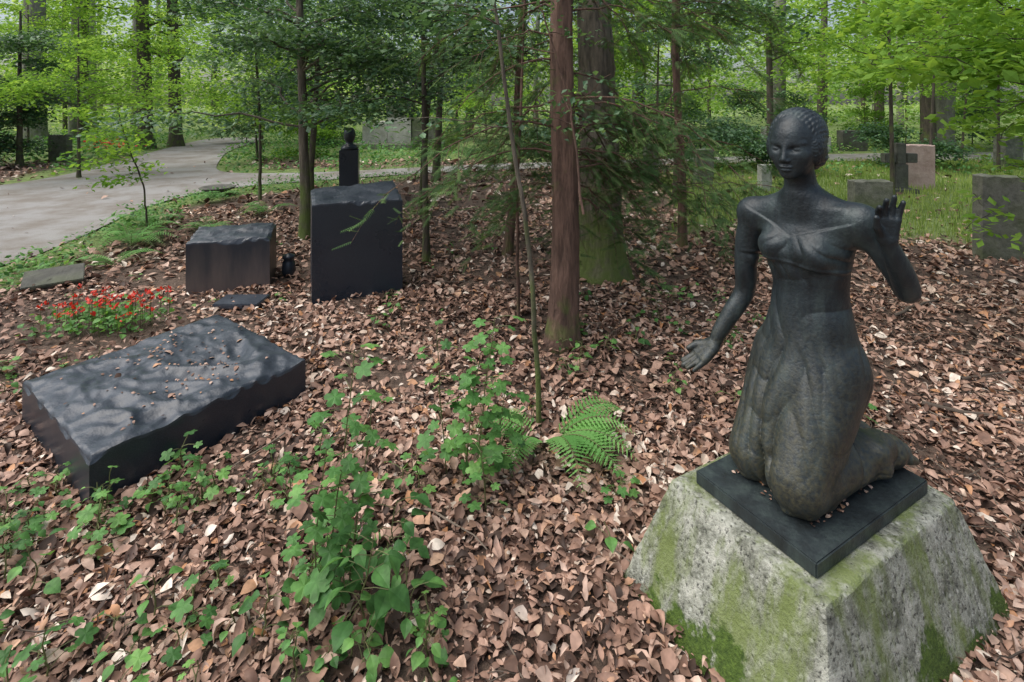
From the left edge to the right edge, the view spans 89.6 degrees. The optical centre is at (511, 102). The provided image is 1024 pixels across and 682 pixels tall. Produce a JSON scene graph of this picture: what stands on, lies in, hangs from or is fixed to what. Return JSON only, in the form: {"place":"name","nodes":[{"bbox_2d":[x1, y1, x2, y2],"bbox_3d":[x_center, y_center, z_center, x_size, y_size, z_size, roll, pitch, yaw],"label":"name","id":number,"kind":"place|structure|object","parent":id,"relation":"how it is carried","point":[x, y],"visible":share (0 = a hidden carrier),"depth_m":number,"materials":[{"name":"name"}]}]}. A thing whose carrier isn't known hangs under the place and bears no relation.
{"place":"outdoors","nodes":[
{"label":"outdoors","id":0,"kind":"place"},
{"bbox_2d":[0,105,1023,681],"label":"forest ground","id":1,"kind":"structure","parent":0,"point":[178,279],"depth_m":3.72,"materials":[{"name":"brown plant"}]},
{"bbox_2d":[6,257,70,271],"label":"fern","id":2,"kind":"object","parent":1,"relation":"on","point":[14,268],"visible":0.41,"depth_m":5.02,"materials":[{"name":"green plant"}]},
{"bbox_2d":[0,11,93,166],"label":"holly tree","id":3,"kind":"object","parent":1,"relation":"on","point":[20,43],"visible":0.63,"depth_m":13.18,"materials":[{"name":"green plant"}]},
{"bbox_2d":[20,263,84,290],"bbox_3d":[-4.100,1.560,4.620,0.420,0.035,0.300,0,14,-38],"label":"stone plaque","id":4,"kind":"object","parent":1,"relation":"on","point":[51,277],"visible":0.98,"depth_m":4.60,"materials":[{"name":"grey stone"}]},
{"bbox_2d":[0,0,120,153],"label":"beech sapling","id":5,"kind":"object","parent":1,"relation":"on","point":[61,24],"visible":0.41,"depth_m":16.64,"materials":[{"name":"green plant"}]},
{"bbox_2d":[48,134,72,161],"bbox_3d":[-12.600,1.293,14.400,0.450,0.814,0.250,0,0,-6],"label":"gravestone","id":6,"kind":"object","parent":1,"relation":"on","point":[62,141],"visible":0.89,"depth_m":14.28,"materials":[{"name":"grey stone"}]},
{"bbox_2d":[0,0,135,143],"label":"beech tree","id":7,"kind":"object","parent":1,"relation":"on","point":[36,7],"visible":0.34,"depth_m":20.95,"materials":[{"name":"green plant"}]},
{"bbox_2d":[0,17,202,177],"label":"beech sapling","id":8,"kind":"object","parent":1,"relation":"on","point":[24,88],"visible":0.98,"depth_m":11.17,"materials":[{"name":"green plant"}]},
{"bbox_2d":[15,283,195,339],"bbox_3d":[-2.965,1.519,3.778,1.205,0.302,0.688,0,0,0],"label":"red flower bed","id":9,"kind":"object","parent":1,"relation":"on","point":[96,318],"visible":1,"depth_m":3.73,"materials":[{"name":"green plant"}]},
{"bbox_2d":[74,136,146,157],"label":"shrub","id":10,"kind":"object","parent":1,"relation":"on","point":[108,142],"visible":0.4,"depth_m":15.32,"materials":[{"name":"green plant"}]},
{"bbox_2d":[48,96,185,228],"bbox_3d":[-4.819,0.795,6.413,1.396,1.751,1.502,0,0,-27],"label":"hazel sapling","id":11,"kind":"object","parent":1,"relation":"on","point":[110,148],"visible":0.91,"depth_m":6.34,"materials":[{"name":"green plant"}]},
{"bbox_2d":[74,248,163,266],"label":"fern","id":12,"kind":"object","parent":1,"relation":"on","point":[109,261],"visible":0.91,"depth_m":5.22,"materials":[{"name":"green plant"}]},
{"bbox_2d":[25,0,245,149],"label":"beech tree","id":13,"kind":"object","parent":1,"relation":"on","point":[140,27],"visible":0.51,"depth_m":18.10,"materials":[{"name":"green plant"}]},
{"bbox_2d":[95,220,182,253],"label":"fern","id":14,"kind":"object","parent":1,"relation":"on","point":[125,237],"visible":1,"depth_m":5.90,"materials":[{"name":"green plant"}]},
{"bbox_2d":[100,209,180,227],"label":"fern","id":15,"kind":"object","parent":1,"relation":"on","point":[149,219],"visible":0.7,"depth_m":6.79,"materials":[{"name":"green plant"}]},
{"bbox_2d":[49,0,236,146],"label":"beech tree","id":16,"kind":"object","parent":1,"relation":"on","point":[176,139],"visible":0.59,"depth_m":17.98,"materials":[{"name":"green plant"}]},
{"bbox_2d":[22,315,305,503],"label":"black granite grave slab","id":17,"kind":"structure","parent":1,"relation":"on","point":[90,443],"depth_m":2.55,"materials":[{"name":"black stone"}]},
{"bbox_2d":[60,319,267,430],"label":"fallen leaves","id":18,"kind":"object","parent":17,"relation":"on","point":[156,365],"visible":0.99,"depth_m":2.76,"materials":[{"name":"brown plant"}]},
{"bbox_2d":[180,216,232,228],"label":"fern","id":19,"kind":"object","parent":1,"relation":"on","point":[210,224],"visible":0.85,"depth_m":6.63,"materials":[{"name":"green plant"}]},
{"bbox_2d":[187,190,244,202],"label":"fern","id":20,"kind":"object","parent":1,"relation":"on","point":[218,194],"visible":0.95,"depth_m":8.48,"materials":[{"name":"green plant"}]},
{"bbox_2d":[198,184,235,194],"bbox_3d":[-5.250,1.565,9.200,0.600,0.130,0.600,0,0,0],"label":"flat grave slab","id":21,"kind":"object","parent":1,"relation":"on","point":[220,186],"visible":0.67,"depth_m":9.20,"materials":[{"name":"grey stone"}]},
{"bbox_2d":[186,223,275,295],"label":"black granite block","id":22,"kind":"structure","parent":1,"relation":"on","point":[223,258],"depth_m":4.53,"materials":[{"name":"black stone"}]},
{"bbox_2d":[155,12,310,160],"bbox_3d":[-7.299,-0.799,14.243,3.813,5.103,3.384,0,0,0],"label":"beech sapling","id":23,"kind":"object","parent":1,"relation":"on","point":[209,91],"visible":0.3,"depth_m":13.58,"materials":[{"name":"green plant"}]},
{"bbox_2d":[199,96,275,141],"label":"hazel shrub","id":24,"kind":"object","parent":1,"relation":"on","point":[228,132],"visible":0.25,"depth_m":20.55,"materials":[{"name":"green plant"}]},
{"bbox_2d":[212,294,269,308],"bbox_3d":[-2.200,1.620,4.200,0.360,0.040,0.220,0,0,0],"label":"grave plaque","id":25,"kind":"object","parent":1,"relation":"on","point":[240,300],"visible":0.9,"depth_m":4.17,"materials":[{"name":"black stone"}]},
{"bbox_2d":[192,13,293,200],"bbox_3d":[-4.311,0.064,8.367,1.689,3.212,1.443,0,0,24],"label":"sapling","id":26,"kind":"object","parent":1,"relation":"on","point":[220,76],"visible":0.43,"depth_m":8.50,"materials":[{"name":"green plant"}]},
{"bbox_2d":[194,12,329,152],"bbox_3d":[-8.241,-0.823,17.416,3.308,5.154,3.997,0,0,39],"label":"beech sapling","id":27,"kind":"object","parent":1,"relation":"on","point":[255,88],"visible":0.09,"depth_m":16.99,"materials":[{"name":"green plant"}]},
{"bbox_2d":[237,201,297,216],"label":"fern","id":28,"kind":"object","parent":1,"relation":"on","point":[260,208],"visible":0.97,"depth_m":7.46,"materials":[{"name":"green plant"}]},
{"bbox_2d":[76,0,460,239],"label":"hornbeam tree","id":29,"kind":"object","parent":1,"relation":"on","point":[342,49],"visible":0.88,"depth_m":6.04,"materials":[{"name":"green plant"}]},
{"bbox_2d":[281,253,295,277],"bbox_3d":[-2.120,1.540,4.900,0.130,0.220,0.130,0,0,0],"label":"grave lantern","id":30,"kind":"object","parent":1,"relation":"on","point":[288,265],"visible":0.92,"depth_m":4.86,"materials":[{"name":"black metal"}]},
{"bbox_2d":[251,90,343,158],"bbox_3d":[-6.192,0.703,15.202,2.761,2.213,2.782,0,0,0],"label":"hazel shrub","id":31,"kind":"object","parent":1,"relation":"on","point":[325,131],"visible":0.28,"depth_m":15.24,"materials":[{"name":"green plant"}]},
{"bbox_2d":[169,0,430,189],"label":"hornbeam tree","id":32,"kind":"object","parent":1,"relation":"on","point":[312,145],"visible":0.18,"depth_m":8.93,"materials":[{"name":"green plant"}]},
{"bbox_2d":[243,27,356,126],"bbox_3d":[-8.319,-0.799,20.891,4.717,5.103,5.193,0,0,0],"label":"holly tree","id":33,"kind":"object","parent":1,"relation":"on","point":[306,75],"visible":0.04,"depth_m":20.85,"materials":[{"name":"green plant"}]},
{"bbox_2d":[283,94,356,147],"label":"hazel shrub","id":34,"kind":"object","parent":1,"relation":"on","point":[323,138],"visible":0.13,"depth_m":19.80,"materials":[{"name":"green plant"}]},
{"bbox_2d":[281,343,398,609],"bbox_3d":[-0.563,1.242,1.700,0.329,0.836,0.328,0,0,24],"label":"young maple plant","id":35,"kind":"object","parent":1,"relation":"on","point":[312,587],"visible":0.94,"depth_m":1.66,"materials":[{"name":"green plant"}]},
{"bbox_2d":[339,127,359,185],"bbox_3d":[-2.520,1.042,8.000,0.280,1.315,0.256,0,0,-11],"label":"bust monument","id":36,"kind":"object","parent":1,"relation":"on","point":[349,162],"visible":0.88,"depth_m":7.89,"materials":[{"name":"black stone"}]},
{"bbox_2d":[311,180,402,304],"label":"black granite tall block","id":37,"kind":"structure","parent":1,"relation":"on","point":[368,260],"depth_m":4.34,"materials":[{"name":"black stone"}]},
{"bbox_2d":[308,491,446,681],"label":"young viburnum plant","id":38,"kind":"object","parent":1,"relation":"on","point":[383,600],"visible":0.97,"depth_m":1.57,"materials":[{"name":"green plant"}]},
{"bbox_2d":[353,103,444,149],"bbox_3d":[-4.100,0.860,18.750,3.400,1.681,1.300,0,0,0],"label":"stone memorial","id":39,"kind":"object","parent":1,"relation":"on","point":[413,127],"visible":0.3,"depth_m":18.75,"materials":[{"name":"grey stone"}]},
{"bbox_2d":[301,0,549,261],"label":"hornbeam tree","id":40,"kind":"object","parent":1,"relation":"on","point":[400,5],"visible":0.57,"depth_m":5.16,"materials":[{"name":"green plant"}]},
{"bbox_2d":[365,0,496,214],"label":"hazel sapling","id":41,"kind":"object","parent":1,"relation":"on","point":[433,122],"visible":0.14,"depth_m":7.60,"materials":[{"name":"green plant"}]},
{"bbox_2d":[0,236,877,681],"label":"forest seedlings","id":42,"kind":"object","parent":1,"relation":"on","point":[138,656],"visible":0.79,"depth_m":1.83,"materials":[{"name":"green plant"}]},
{"bbox_2d":[338,0,547,181],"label":"hornbeam tree","id":43,"kind":"object","parent":1,"relation":"on","point":[438,132],"visible":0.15,"depth_m":10.73,"materials":[{"name":"green plant"}]},
{"bbox_2d":[414,41,497,133],"bbox_3d":[-2.585,-0.505,22.301,4.013,4.517,4.583,0,0,0],"label":"holly tree","id":44,"kind":"object","parent":1,"relation":"on","point":[443,114],"visible":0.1,"depth_m":22.31,"materials":[{"name":"green plant"}]},
{"bbox_2d":[367,0,552,430],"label":"hazel sapling","id":45,"kind":"object","parent":1,"relation":"on","point":[426,22],"visible":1,"depth_m":2.61,"materials":[{"name":"plant"}]},
{"bbox_2d":[416,315,529,512],"bbox_3d":[-0.144,1.276,2.209,0.454,0.769,0.421,0,0,40],"label":"young maple plant","id":46,"kind":"object","parent":1,"relation":"on","point":[491,452],"visible":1,"depth_m":2.16,"materials":[{"name":"green plant"}]},
{"bbox_2d":[61,0,907,138],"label":"background tree trunks","id":47,"kind":"object","parent":1,"relation":"on","point":[71,125],"visible":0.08,"depth_m":26.11,"materials":[{"name":"brown plant"}]},
{"bbox_2d":[432,8,536,152],"bbox_3d":[-0.903,-0.799,17.118,4.123,5.104,3.598,0,0,-41],"label":"beech sapling","id":48,"kind":"object","parent":1,"relation":"on","point":[469,103],"visible":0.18,"depth_m":16.37,"materials":[{"name":"green plant"}]},
{"bbox_2d":[471,408,541,479],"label":"fern","id":49,"kind":"object","parent":1,"relation":"on","point":[531,439],"visible":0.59,"depth_m":2.40,"materials":[{"name":"green plant"}]},
{"bbox_2d":[0,0,1023,136],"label":"background forest foliage","id":50,"kind":"object","parent":1,"relation":"on","point":[800,88],"visible":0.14,"depth_m":29.52,"materials":[{"name":"green plant"}]},
{"bbox_2d":[0,126,1023,291],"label":"ground cover plants","id":51,"kind":"object","parent":1,"relation":"on","point":[17,260],"visible":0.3,"depth_m":12.99,"materials":[{"name":"green plant"}]},
{"bbox_2d":[417,0,636,285],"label":"oak tree","id":52,"kind":"object","parent":1,"relation":"on","point":[593,58],"visible":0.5,"depth_m":4.83,"materials":[{"name":"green plant"}]},
{"bbox_2d":[403,0,652,256],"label":"yew tree","id":53,"kind":"object","parent":1,"relation":"on","point":[508,246],"visible":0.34,"depth_m":5.33,"materials":[{"name":"green plant"}]},
{"bbox_2d":[332,0,780,353],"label":"yew tree","id":54,"kind":"object","parent":1,"relation":"on","point":[562,323],"visible":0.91,"depth_m":3.54,"materials":[{"name":"green plant"}]},
{"bbox_2d":[447,0,646,214],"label":"hazel sapling","id":55,"kind":"object","parent":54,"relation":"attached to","point":[511,44],"visible":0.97,"depth_m":3.12,"materials":[{"name":"green plant"}]},
{"bbox_2d":[495,115,619,162],"bbox_3d":[1.252,0.952,11.055,2.952,1.604,2.783,0,0,-15],"label":"hazel shrub","id":56,"kind":"object","parent":1,"relation":"on","point":[546,134],"visible":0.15,"depth_m":10.99,"materials":[{"name":"green plant"}]},
{"bbox_2d":[515,0,602,319],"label":"hazel sapling","id":57,"kind":"object","parent":1,"relation":"on","point":[517,218],"visible":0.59,"depth_m":3.91,"materials":[{"name":"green plant"}]},
{"bbox_2d":[502,0,640,111],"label":"beech sapling","id":58,"kind":"object","parent":1,"relation":"on","point":[622,70],"visible":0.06,"depth_m":13.13,"materials":[{"name":"green plant"}]},
{"bbox_2d":[545,395,639,495],"bbox_3d":[0.375,1.575,2.385,0.459,0.135,0.602,0,0,0],"label":"fern","id":59,"kind":"object","parent":1,"relation":"on","point":[582,434],"visible":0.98,"depth_m":2.39,"materials":[{"name":"green plant"}]},
{"bbox_2d":[526,0,683,71],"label":"beech tree","id":60,"kind":"object","parent":1,"relation":"on","point":[576,45],"visible":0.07,"depth_m":21.45,"materials":[{"name":"green plant"}]},
{"bbox_2d":[643,146,658,183],"bbox_3d":[2.850,1.273,10.600,0.260,0.854,0.200,0,0,-6],"label":"gravestone","id":61,"kind":"object","parent":1,"relation":"on","point":[651,160],"visible":0.02,"depth_m":10.51,"materials":[{"name":"stone"}]},
{"bbox_2d":[574,0,737,135],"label":"beech sapling","id":62,"kind":"object","parent":1,"relation":"on","point":[641,10],"visible":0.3,"depth_m":12.20,"materials":[{"name":"green plant"}]},
{"bbox_2d":[639,83,713,147],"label":"hazel shrub","id":63,"kind":"object","parent":1,"relation":"on","point":[667,93],"visible":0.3,"depth_m":18.35,"materials":[{"name":"green plant"}]},
{"bbox_2d":[616,15,737,142],"bbox_3d":[5.625,-0.800,17.790,4.127,5.101,4.012,0,0,33],"label":"beech sapling","id":64,"kind":"object","parent":1,"relation":"on","point":[696,96],"visible":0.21,"depth_m":17.59,"materials":[{"name":"green plant"}]},
{"bbox_2d":[573,0,815,273],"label":"yew tree","id":65,"kind":"object","parent":1,"relation":"on","point":[677,108],"visible":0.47,"depth_m":5.70,"materials":[{"name":"green plant"}]},
{"bbox_2d":[573,0,820,205],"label":"hornbeam tree","id":66,"kind":"object","parent":1,"relation":"on","point":[717,52],"visible":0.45,"depth_m":8.32,"materials":[{"name":"green plant"}]},
{"bbox_2d":[693,149,713,185],"bbox_3d":[3.820,1.312,10.300,0.340,0.777,0.200,0,0,-6],"label":"gravestone","id":67,"kind":"object","parent":1,"relation":"on","point":[708,162],"visible":0.42,"depth_m":10.21,"materials":[{"name":"grey stone"}]},
{"bbox_2d":[643,102,768,163],"bbox_3d":[4.717,0.866,12.717,3.014,1.771,2.674,0,0,22],"label":"hazel shrub","id":68,"kind":"object","parent":1,"relation":"on","point":[715,129],"visible":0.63,"depth_m":12.34,"materials":[{"name":"green plant"}]},
{"bbox_2d":[711,82,786,142],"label":"hazel shrub","id":69,"kind":"object","parent":1,"relation":"on","point":[735,103],"visible":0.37,"depth_m":18.43,"materials":[{"name":"green plant"}]},
{"bbox_2d":[757,164,771,190],"bbox_3d":[4.700,1.420,9.600,0.200,0.560,0.150,0,0,-6],"label":"gravestone","id":70,"kind":"object","parent":1,"relation":"on","point":[762,177],"visible":0.62,"depth_m":9.53,"materials":[{"name":"stone"}]},
{"bbox_2d":[721,120,830,173],"bbox_3d":[6.204,1.107,12.610,2.454,1.297,3.175,0,0,0],"label":"hazel shrub","id":71,"kind":"object","parent":1,"relation":"on","point":[765,157],"visible":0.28,"depth_m":12.59,"materials":[{"name":"green plant"}]},
{"bbox_2d":[656,0,899,139],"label":"beech tree","id":72,"kind":"object","parent":1,"relation":"on","point":[770,60],"visible":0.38,"depth_m":15.33,"materials":[{"name":"green plant"}]},
{"bbox_2d":[688,0,887,117],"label":"beech tree","id":73,"kind":"object","parent":1,"relation":"on","point":[780,63],"visible":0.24,"depth_m":20.74,"materials":[{"name":"green plant"}]},
{"bbox_2d":[765,90,839,123],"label":"hazel shrub","id":74,"kind":"object","parent":1,"relation":"on","point":[798,101],"visible":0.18,"depth_m":19.80,"materials":[{"name":"green plant"}]},
{"bbox_2d":[623,452,1009,681],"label":"concrete plinth","id":75,"kind":"structure","parent":1,"relation":"on","point":[912,593],"depth_m":1.50,"materials":[{"name":"grey concrete"}]},
{"bbox_2d":[681,107,927,577],"bbox_3d":[1.024,0.656,1.735,0.767,1.282,0.588,0,0,-12],"label":"kneeling woman statue","id":76,"kind":"object","parent":75,"relation":"on","point":[807,445],"visible":1,"depth_m":1.63,"materials":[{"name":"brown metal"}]},
{"bbox_2d":[628,157,1023,246],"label":"grass","id":77,"kind":"structure","parent":1,"relation":"on","point":[932,189],"depth_m":9.57,"materials":[{"name":"green plant"}]},
{"bbox_2d":[827,137,830,151],"bbox_3d":[10.200,1.417,17.200,0.700,0.566,0.300,0,0,-6],"label":"gravestone","id":78,"kind":"object","parent":1,"relation":"on","point":[829,142],"visible":0.05,"depth_m":17.08,"materials":[{"name":"stone"}]},
{"bbox_2d":[837,130,867,150],"bbox_3d":[11.600,1.320,17.600,0.900,0.761,0.300,0,0,-6],"label":"gravestone","id":79,"kind":"object","parent":1,"relation":"on","point":[844,138],"visible":0.59,"depth_m":17.45,"materials":[{"name":"stone"}]},
{"bbox_2d":[847,179,892,208],"bbox_3d":[5.200,1.409,7.500,0.500,0.582,0.220,0,0,9],"label":"gravestone","id":80,"kind":"object","parent":1,"relation":"on","point":[874,193],"visible":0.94,"depth_m":7.40,"materials":[{"name":"grey stone"}]},
{"bbox_2d":[832,79,909,144],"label":"hazel shrub","id":81,"kind":"object","parent":1,"relation":"on","point":[862,91],"visible":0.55,"depth_m":18.71,"materials":[{"name":"green plant"}]},
{"bbox_2d":[744,0,1023,194],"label":"beech sapling","id":82,"kind":"object","parent":1,"relation":"on","point":[845,68],"visible":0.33,"depth_m":8.09,"materials":[{"name":"green plant"}]},
{"bbox_2d":[778,0,1021,146],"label":"beech tree","id":83,"kind":"object","parent":1,"relation":"on","point":[925,106],"visible":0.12,"depth_m":17.11,"materials":[{"name":"green plant"}]},
{"bbox_2d":[881,143,919,193],"bbox_3d":[7.050,1.220,9.400,0.590,0.960,0.350,0,0,0],"label":"stone cross","id":84,"kind":"object","parent":1,"relation":"on","point":[902,157],"visible":0.66,"depth_m":9.33,"materials":[{"name":"grey stone"}]},
{"bbox_2d":[845,117,976,166],"bbox_3d":[10.101,1.197,13.038,3.069,1.649,2.299,0,0,0],"label":"hazel shrub","id":85,"kind":"object","parent":1,"relation":"on","point":[881,134],"visible":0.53,"depth_m":12.94,"materials":[{"name":"green plant"}]},
{"bbox_2d":[817,0,1023,140],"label":"beech sapling","id":86,"kind":"object","parent":1,"relation":"on","point":[1000,53],"visible":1,"depth_m":4.00,"materials":[{"name":"green plant"}]},
{"bbox_2d":[906,144,934,189],"bbox_3d":[7.750,1.252,9.900,0.520,0.896,0.250,0,0,6],"label":"gravestone","id":87,"kind":"object","parent":1,"relation":"on","point":[921,171],"visible":0.63,"depth_m":9.77,"materials":[{"name":"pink stone"}]},
{"bbox_2d":[840,1,1020,150],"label":"beech tree","id":88,"kind":"object","parent":1,"relation":"on","point":[942,103],"visible":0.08,"depth_m":17.68,"materials":[{"name":"green plant"}]},
{"bbox_2d":[845,0,1023,144],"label":"beech sapling","id":89,"kind":"object","parent":1,"relation":"on","point":[933,84],"visible":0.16,"depth_m":11.44,"materials":[{"name":"green plant"}]},
{"bbox_2d":[878,0,1023,171],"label":"beech sapling","id":90,"kind":"object","parent":1,"relation":"on","point":[998,159],"visible":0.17,"depth_m":12.19,"materials":[{"name":"green plant"}]},
{"bbox_2d":[910,0,1023,155],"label":"beech sapling","id":91,"kind":"object","parent":1,"relation":"on","point":[940,92],"visible":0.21,"depth_m":15.48,"materials":[{"name":"green plant"}]},
{"bbox_2d":[915,83,1022,143],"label":"hazel shrub","id":92,"kind":"object","parent":1,"relation":"on","point":[977,132],"visible":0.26,"depth_m":18.12,"materials":[{"name":"green plant"}]},
{"bbox_2d":[937,106,1023,249],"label":"beech sapling","id":93,"kind":"object","parent":1,"relation":"on","point":[1011,216],"visible":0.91,"depth_m":4.11,"materials":[{"name":"green plant"}]},
{"bbox_2d":[955,74,1023,144],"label":"hazel shrub","id":94,"kind":"object","parent":1,"relation":"on","point":[1017,94],"visible":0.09,"depth_m":19.73,"materials":[{"name":"green plant"}]},
{"bbox_2d":[972,173,1023,261],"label":"gravestone","id":95,"kind":"object","parent":1,"relation":"on","point":[996,188],"visible":0.82,"depth_m":5.35,"materials":[{"name":"grey stone"}]},
{"bbox_2d":[993,136,1022,167],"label":"gravestone","id":96,"kind":"object","parent":1,"relation":"on","point":[1013,145],"visible":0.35,"depth_m":12.86,"materials":[{"name":"grey stone"}]},
{"bbox_2d":[0,137,1023,263],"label":"gravel path","id":97,"kind":"structure","parent":0,"point":[43,212],"depth_m":9.64,"materials":[{"name":"grey gravel"}]},
{"bbox_2d":[0,238,1023,681],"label":"fallen twigs","id":98,"kind":"object","parent":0,"point":[902,312],"depth_m":2.75,"materials":[{"name":"brown wood"}]},
{"bbox_2d":[0,0,1023,104],"label":"sky","id":99,"kind":"structure","parent":0,"point":[735,65],"materials":[{"name":"white"}]}
]}

